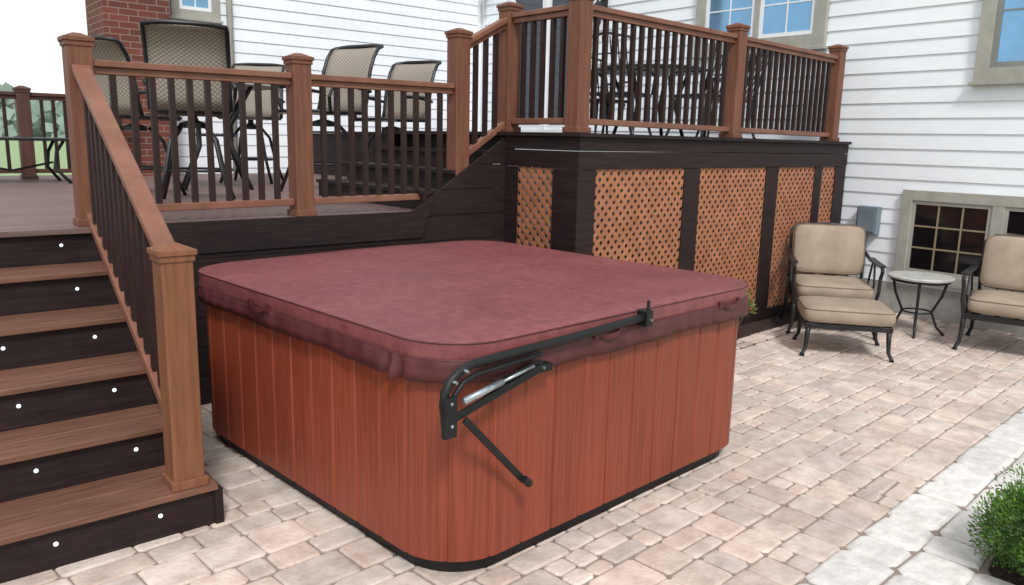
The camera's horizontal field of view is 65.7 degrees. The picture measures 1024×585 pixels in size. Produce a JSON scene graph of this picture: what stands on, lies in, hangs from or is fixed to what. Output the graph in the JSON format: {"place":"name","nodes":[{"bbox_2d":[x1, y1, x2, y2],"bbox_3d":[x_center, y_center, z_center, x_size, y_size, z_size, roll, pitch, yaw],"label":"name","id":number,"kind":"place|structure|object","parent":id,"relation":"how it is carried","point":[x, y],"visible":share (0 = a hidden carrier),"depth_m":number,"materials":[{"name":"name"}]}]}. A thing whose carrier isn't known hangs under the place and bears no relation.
{"place":"outdoors","nodes":[
{"label":"outdoors","id":0,"kind":"place"},
{"bbox_2d":[0,0,87,101],"label":"sky","id":1,"kind":"structure","parent":0,"point":[30,50],"materials":[{"name":"white"}]},
{"bbox_2d":[0,140,103,315],"bbox_3d":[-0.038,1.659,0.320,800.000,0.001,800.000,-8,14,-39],"label":"ground","id":2,"kind":"structure","parent":0,"point":[15,154],"depth_m":49.02,"materials":[{"name":"green plant"}]},
{"bbox_2d":[0,82,64,137],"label":"wood","id":3,"kind":"object","parent":2,"relation":"on","point":[12,121],"visible":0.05,"depth_m":128.26,"materials":[{"name":"green plant"}]},
{"bbox_2d":[0,135,506,404],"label":"deck","id":4,"kind":"structure","parent":2,"relation":"on","point":[42,205],"depth_m":5.47,"materials":[{"name":"black wood"}]},
{"bbox_2d":[0,136,72,183],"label":"table","id":5,"kind":"object","parent":4,"relation":"on","point":[48,162],"visible":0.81,"depth_m":7.75,"materials":[{"name":"metal"}]},
{"bbox_2d":[0,85,122,178],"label":"deck railing","id":6,"kind":"object","parent":4,"relation":"on","point":[22,96],"visible":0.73,"depth_m":8.31,"materials":[{"name":"brown wood"}]},
{"bbox_2d":[58,35,186,194],"bbox_3d":[-3.076,-1.366,6.304,0.635,1.212,0.724,5,11,17],"label":"bar chair","id":7,"kind":"object","parent":4,"relation":"on","point":[109,48],"visible":0.3,"depth_m":6.06,"materials":[{"name":"fabric"}]},
{"bbox_2d":[140,19,237,201],"bbox_3d":[-2.370,-1.301,5.876,0.669,1.277,0.763,-2,11,-18],"label":"bar chair","id":8,"kind":"object","parent":4,"relation":"on","point":[186,43],"visible":0.67,"depth_m":5.62,"materials":[{"name":"fabric"}]},
{"bbox_2d":[182,82,270,189],"bbox_3d":[-2.842,-1.492,7.571,1.160,1.000,1.160,-8,14,-39],"label":"bar table","id":9,"kind":"object","parent":4,"relation":"on","point":[249,87],"visible":0.38,"depth_m":7.45,"materials":[{"name":"metal"}]},
{"bbox_2d":[217,63,284,183],"bbox_3d":[-2.849,-1.881,8.727,0.690,1.317,0.786,1,11,-3],"label":"bar chair","id":10,"kind":"object","parent":4,"relation":"on","point":[266,107],"visible":0.45,"depth_m":8.86,"materials":[{"name":"fabric"}]},
{"bbox_2d":[57,28,472,226],"bbox_3d":[-1.372,-1.152,5.104,2.677,1.310,0.152,-8,14,-39],"label":"deck railing","id":11,"kind":"object","parent":4,"relation":"on","point":[298,79],"visible":0.9,"depth_m":5.04,"materials":[{"name":"brown wood"}]},
{"bbox_2d":[277,44,383,191],"bbox_3d":[-1.688,-1.646,7.438,0.731,1.396,0.834,8,13,31],"label":"bar chair","id":12,"kind":"object","parent":4,"relation":"on","point":[353,60],"visible":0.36,"depth_m":7.54,"materials":[{"name":"fabric"}]},
{"bbox_2d":[354,60,441,148],"bbox_3d":[-1.163,-1.716,8.072,0.690,1.317,0.786,7,12,28],"label":"bar chair","id":13,"kind":"object","parent":4,"relation":"on","point":[424,70],"visible":0.42,"depth_m":8.19,"materials":[{"name":"fabric"}]},
{"bbox_2d":[316,134,510,208],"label":"steps","id":14,"kind":"structure","parent":4,"relation":"on","point":[448,175],"depth_m":6.51,"materials":[{"name":"black wood"}]},
{"bbox_2d":[469,17,507,155],"bbox_3d":[-0.203,-1.558,6.011,0.396,1.047,0.088,-8,14,-39],"label":"stair railing","id":15,"kind":"object","parent":14,"relation":"on","point":[486,33],"visible":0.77,"depth_m":5.99,"materials":[{"name":"brown wood"}]},
{"bbox_2d":[0,286,1023,584],"bbox_3d":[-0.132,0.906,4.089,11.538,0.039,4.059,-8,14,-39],"label":"patio","id":16,"kind":"structure","parent":0,"point":[808,457],"depth_m":3.79,"materials":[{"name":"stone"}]},
{"bbox_2d":[0,233,223,583],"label":"deck stairs","id":17,"kind":"structure","parent":16,"relation":"on","point":[50,530],"depth_m":3.45,"materials":[{"name":"brown wood"}]},
{"bbox_2d":[71,64,208,492],"bbox_3d":[-1.834,-0.195,3.758,0.153,1.803,1.634,-8,14,-39],"label":"stair railing","id":18,"kind":"object","parent":17,"relation":"on","point":[147,261],"visible":1,"depth_m":3.46,"materials":[{"name":"brown wood"}]},
{"bbox_2d":[206,304,738,571],"bbox_3d":[-0.227,0.401,4.342,2.150,0.860,2.200,-9,15,-43],"label":"hot tub","id":19,"kind":"object","parent":16,"relation":"on","point":[369,452],"visible":0.67,"depth_m":3.35,"materials":[{"name":"brown wood"}]},
{"bbox_2d":[198,241,749,383],"bbox_3d":[-0.217,-0.022,4.257,2.268,0.186,2.297,-9,15,-43],"label":"hot tub cover","id":20,"kind":"object","parent":19,"relation":"on","point":[439,312],"visible":0.98,"depth_m":3.65,"materials":[{"name":"leather"}]},
{"bbox_2d":[439,300,652,486],"bbox_3d":[0.173,0.403,3.095,1.166,0.623,0.110,-9,15,-43],"label":"cover lifter","id":21,"kind":"object","parent":19,"relation":"attached to","point":[450,416],"visible":0.98,"depth_m":2.84,"materials":[{"name":"black metal"}]},
{"bbox_2d":[313,130,851,324],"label":"deck","id":22,"kind":"structure","parent":16,"relation":"on","point":[572,214],"depth_m":6.50,"materials":[{"name":"black wood"}]},
{"bbox_2d":[591,56,629,133],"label":"dining chair","id":23,"kind":"object","parent":22,"relation":"on","point":[597,106],"visible":0.2,"depth_m":9.48,"materials":[{"name":"metal"}]},
{"bbox_2d":[590,31,653,134],"bbox_3d":[1.049,-2.066,7.946,0.608,0.990,0.671,8,13,29],"label":"dining chair","id":24,"kind":"object","parent":22,"relation":"on","point":[616,92],"visible":0.31,"depth_m":7.73,"materials":[{"name":"metal"}]},
{"bbox_2d":[598,63,700,135],"bbox_3d":[1.509,-2.086,8.750,1.200,0.746,1.200,-8,14,-39],"label":"dining table","id":25,"kind":"object","parent":22,"relation":"on","point":[617,88],"visible":0.14,"depth_m":8.58,"materials":[{"name":"metal"}]},
{"bbox_2d":[496,0,848,140],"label":"deck railing","id":26,"kind":"object","parent":22,"relation":"on","point":[584,17],"visible":0.99,"depth_m":6.19,"materials":[{"name":"brown wood"}]},
{"bbox_2d":[664,41,749,137],"bbox_3d":[1.995,-2.048,7.962,0.608,0.990,0.671,-5,13,-31],"label":"dining chair","id":27,"kind":"object","parent":22,"relation":"on","point":[702,133],"visible":0.2,"depth_m":7.75,"materials":[{"name":"metal"}]},
{"bbox_2d":[695,50,768,138],"bbox_3d":[2.430,-2.185,8.727,0.671,0.990,0.608,1,11,0],"label":"dining chair","id":28,"kind":"object","parent":22,"relation":"on","point":[708,133],"visible":0.14,"depth_m":8.53,"materials":[{"name":"metal"}]},
{"bbox_2d":[779,222,885,339],"bbox_3d":[2.932,-0.138,7.309,0.775,0.949,0.833,4,11,13],"label":"armchair","id":29,"kind":"object","parent":16,"relation":"on","point":[831,248],"visible":0.87,"depth_m":7.39,"materials":[{"name":"fabric"}]},
{"bbox_2d":[792,296,895,362],"bbox_3d":[2.723,0.281,6.521,0.713,0.416,0.593,4,11,13],"label":"ottoman","id":30,"kind":"object","parent":16,"relation":"on","point":[875,317],"visible":1,"depth_m":6.28,"materials":[{"name":"fabric"}]},
{"bbox_2d":[798,408,1023,584],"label":"patio border","id":31,"kind":"object","parent":16,"relation":"on","point":[904,528],"visible":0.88,"depth_m":3.46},
{"bbox_2d":[887,271,954,337],"bbox_3d":[3.691,0.109,7.215,0.550,0.538,0.550,-8,14,-39],"label":"side table","id":32,"kind":"object","parent":16,"relation":"on","point":[919,278],"visible":0.98,"depth_m":7.11,"materials":[{"name":"stone"}]},
{"bbox_2d":[951,234,1023,349],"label":"armchair","id":33,"kind":"object","parent":16,"relation":"on","point":[1000,263],"visible":1,"depth_m":6.77,"materials":[{"name":"fabric"}]},
{"bbox_2d":[988,556,1023,584],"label":"shrub bed","id":34,"kind":"object","parent":16,"relation":"on","point":[998,572],"visible":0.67,"depth_m":3.16,"materials":[{"name":"brown soil"}]},
{"bbox_2d":[966,463,1023,579],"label":"shrub","id":35,"kind":"object","parent":34,"relation":"on","point":[1010,508],"visible":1,"depth_m":3.10,"materials":[{"name":"green plant"}]},
{"bbox_2d":[85,0,1023,335],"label":"house","id":36,"kind":"structure","parent":0,"point":[931,124],"depth_m":8.23,"materials":[{"name":"white"}]},
{"bbox_2d":[170,0,222,23],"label":"window","id":37,"kind":"structure","parent":36,"relation":"in","point":[190,10],"depth_m":9.96,"materials":[{"name":"blue glass"}]},
{"bbox_2d":[509,0,568,131],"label":"door","id":38,"kind":"structure","parent":36,"relation":"in","point":[528,4],"depth_m":11.76,"materials":[{"name":"white glass"}]},
{"bbox_2d":[594,0,607,23],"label":"wall lantern","id":39,"kind":"object","parent":36,"relation":"attached to","point":[603,3],"depth_m":10.69,"materials":[{"name":"metal"}]},
{"bbox_2d":[692,0,829,58],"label":"window","id":40,"kind":"structure","parent":36,"relation":"in","point":[797,23],"depth_m":8.82,"materials":[{"name":"blue glass"}]},
{"bbox_2d":[856,205,881,278],"bbox_3d":[3.683,-0.382,8.288,0.104,1.040,0.220,-8,14,-39],"label":"utility box","id":41,"kind":"object","parent":36,"relation":"attached to","point":[868,219],"visible":0.72,"depth_m":8.16,"materials":[{"name":"grey metal"}]},
{"bbox_2d":[894,189,1023,292],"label":"window","id":42,"kind":"structure","parent":36,"relation":"in","point":[945,233],"depth_m":7.63,"materials":[{"name":"black glass"}]},
{"bbox_2d":[968,0,1023,85],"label":"window","id":43,"kind":"structure","parent":36,"relation":"in","point":[999,60],"depth_m":7.13,"materials":[{"name":"blue glass"}]},
{"bbox_2d":[737,310,797,349],"bbox_3d":[2.090,0.352,7.169,4.193,0.001,0.799,-9,15,-42],"label":"planting bed","id":44,"kind":"object","parent":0,"point":[749,329],"visible":0.2,"depth_m":7.41,"materials":[{"name":"brown soil"}]},
{"bbox_2d":[738,289,757,327],"bbox_3d":[1.952,0.172,6.807,0.327,0.502,0.367,4,11,15],"label":"plant","id":45,"kind":"object","parent":44,"relation":"on","point":[751,304],"visible":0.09,"depth_m":6.76,"materials":[{"name":"green plant"}]}
]}

